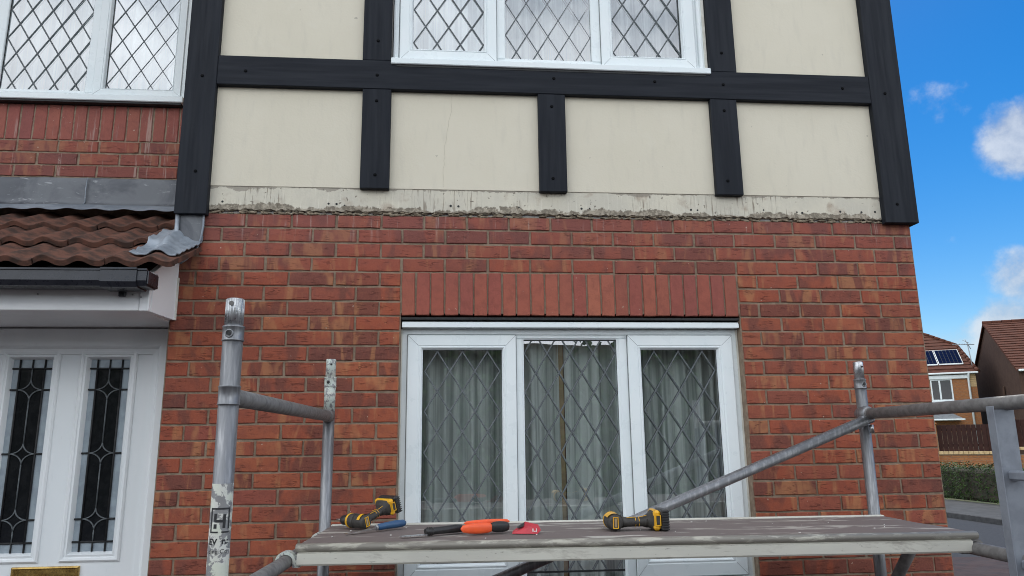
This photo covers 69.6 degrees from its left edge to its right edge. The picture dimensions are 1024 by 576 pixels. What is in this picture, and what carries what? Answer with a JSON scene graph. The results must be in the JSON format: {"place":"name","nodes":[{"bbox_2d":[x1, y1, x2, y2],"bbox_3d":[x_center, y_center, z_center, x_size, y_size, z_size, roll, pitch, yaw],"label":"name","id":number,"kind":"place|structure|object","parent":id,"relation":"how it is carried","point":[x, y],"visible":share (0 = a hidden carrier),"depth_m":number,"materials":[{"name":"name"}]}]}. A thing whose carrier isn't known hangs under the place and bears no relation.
{"place":"outdoors","nodes":[
{"label":"outdoors","id":0,"kind":"place"},
{"bbox_2d":[461,519,509,533],"bbox_3d":[-0.099,0.912,2.816,0.206,0.049,0.050,3,-13,-19],"label":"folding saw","id":1,"kind":"object","parent":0,"point":[483,526],"visible":1,"depth_m":2.80,"materials":[{"name":"orange plastic"}]},
{"bbox_2d":[890,0,1023,363],"label":"sky","id":2,"kind":"structure","parent":0,"point":[961,62],"materials":[{"name":"blue"}]},
{"bbox_2d":[944,498,999,504],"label":"ground","id":3,"kind":"structure","parent":0,"point":[972,501],"depth_m":19.85,"materials":[{"name":"grey concrete"}]},
{"bbox_2d":[923,333,986,454],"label":"neighbour house","id":4,"kind":"structure","parent":3,"relation":"on","point":[953,369],"depth_m":39.25,"materials":[{"name":"brown brick"}]},
{"bbox_2d":[930,379,953,401],"bbox_3d":[22.930,5.474,39.240,1.140,1.210,0.100,-5,-13,21],"label":"window","id":5,"kind":"structure","parent":4,"relation":"in","point":[941,389],"depth_m":39.26,"materials":[{"name":"white plastic"}]},
{"bbox_2d":[946,511,1002,524],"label":"kerb","id":6,"kind":"structure","parent":3,"relation":"on","point":[978,518],"depth_m":14.99,"materials":[{"name":"concrete"}]},
{"bbox_2d":[940,460,1023,503],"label":"hedge","id":7,"kind":"object","parent":3,"relation":"on","point":[972,483],"visible":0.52,"depth_m":18.67,"materials":[{"name":"green plant"}]},
{"bbox_2d":[975,319,1023,453],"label":"neighbour house","id":8,"kind":"structure","parent":3,"relation":"on","point":[999,361],"depth_m":38.73,"materials":[{"name":"brown brick"}]},
{"bbox_2d":[945,499,1001,517],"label":"pavement","id":9,"kind":"structure","parent":0,"point":[982,509],"depth_m":16.57,"materials":[{"name":"concrete"}]},
{"bbox_2d":[947,517,1005,556],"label":"road","id":10,"kind":"structure","parent":0,"point":[990,534],"depth_m":13.47,"materials":[{"name":"grey asphalt"}]},
{"bbox_2d":[935,419,1023,467],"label":"garden wall","id":11,"kind":"structure","parent":0,"point":[980,445],"depth_m":22.59,"materials":[{"name":"brown wood"}]},
{"bbox_2d":[952,557,1009,575],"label":"driveway","id":12,"kind":"structure","parent":0,"point":[973,566],"depth_m":9.13,"materials":[{"name":"grey concrete"}]},
{"bbox_2d":[0,0,953,575],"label":"brick house","id":13,"kind":"structure","parent":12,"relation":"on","point":[368,198],"depth_m":3.79,"materials":[{"name":"brick"}]},
{"bbox_2d":[0,328,167,575],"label":"door","id":14,"kind":"structure","parent":13,"relation":"in","point":[80,409],"depth_m":3.61,"materials":[{"name":"white plastic"}]},
{"bbox_2d":[8,0,179,90],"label":"net curtain","id":15,"kind":"object","parent":13,"relation":"hanging from","point":[134,42],"visible":0.45,"depth_m":4.48,"materials":[{"name":"white fabric"}]},
{"bbox_2d":[0,0,191,107],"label":"window","id":16,"kind":"structure","parent":13,"relation":"in","point":[96,93],"depth_m":4.34,"materials":[{"name":"white plastic"}]},
{"bbox_2d":[421,350,502,563],"bbox_3d":[-0.282,0.845,3.761,0.630,1.300,0.079,0,-12,-5],"label":"curtain","id":17,"kind":"object","parent":13,"relation":"hanging from","point":[462,451],"visible":0.48,"depth_m":3.78,"materials":[{"name":"grey fabric"}]},
{"bbox_2d":[524,341,563,575],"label":"curtain","id":18,"kind":"object","parent":13,"relation":"hanging from","point":[536,433],"visible":0.56,"depth_m":3.81,"materials":[{"name":"grey fabric"}]},
{"bbox_2d":[413,0,680,61],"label":"net curtain","id":19,"kind":"object","parent":13,"relation":"hanging from","point":[449,12],"visible":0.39,"depth_m":4.23,"materials":[{"name":"white fabric"}]},
{"bbox_2d":[391,0,710,75],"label":"window","id":20,"kind":"structure","parent":13,"relation":"in","point":[693,60],"depth_m":4.06,"materials":[{"name":"white plastic"}]},
{"bbox_2d":[556,329,567,575],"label":"curtain","id":21,"kind":"object","parent":13,"relation":"hanging from","point":[562,432],"visible":0.59,"depth_m":3.81,"materials":[{"name":"fabric"}]},
{"bbox_2d":[397,322,754,575],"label":"window","id":22,"kind":"structure","parent":13,"relation":"in","point":[416,337],"depth_m":3.70,"materials":[{"name":"white plastic"}]},
{"bbox_2d":[563,329,622,575],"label":"curtain","id":23,"kind":"object","parent":13,"relation":"hanging from","point":[583,432],"visible":0.52,"depth_m":3.83,"materials":[{"name":"grey fabric"}]},
{"bbox_2d":[622,329,737,575],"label":"curtain","id":24,"kind":"object","parent":13,"relation":"hanging from","point":[669,430],"visible":0.36,"depth_m":3.89,"materials":[{"name":"grey fabric"}]},
{"bbox_2d":[206,298,1023,575],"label":"scaffold tower","id":25,"kind":"structure","parent":12,"relation":"on","point":[233,397],"depth_m":2.52,"materials":[{"name":"metal"}]},
{"bbox_2d":[275,515,982,567],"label":"scaffold platform","id":26,"kind":"structure","parent":25,"relation":"on","point":[579,540],"depth_m":2.65,"materials":[{"name":"grey wood"}]},
{"bbox_2d":[336,495,401,528],"bbox_3d":[-0.614,0.943,3.099,0.202,0.071,0.217,-10,2,38],"label":"cordless drill","id":27,"kind":"object","parent":26,"relation":"on","point":[387,504],"visible":1,"depth_m":3.06,"materials":[{"name":"plastic"}]},
{"bbox_2d":[345,520,405,533],"bbox_3d":[-0.542,0.951,2.936,0.272,0.036,0.031,10,-16,-40],"label":"chisel","id":28,"kind":"object","parent":26,"relation":"on","point":[392,524],"visible":1,"depth_m":2.96,"materials":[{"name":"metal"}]},
{"bbox_2d":[400,524,462,536],"bbox_3d":[-0.296,0.920,2.789,0.268,0.035,0.039,7,-14,-32],"label":"scraper","id":29,"kind":"object","parent":26,"relation":"on","point":[453,528],"visible":0.92,"depth_m":2.79,"materials":[{"name":"metal"}]},
{"bbox_2d":[512,522,540,533],"bbox_3d":[0.056,0.917,2.815,0.110,0.040,0.057,-2,-12,7],"label":"blade packet","id":30,"kind":"object","parent":26,"relation":"on","point":[527,528],"visible":1,"depth_m":2.80},
{"bbox_2d":[603,507,669,530],"bbox_3d":[0.483,0.920,2.942,0.242,0.079,0.224,0,-12,-2],"label":"cordless drill","id":31,"kind":"object","parent":26,"relation":"on","point":[656,518],"visible":1,"depth_m":2.85,"materials":[{"name":"plastic"}]}
]}

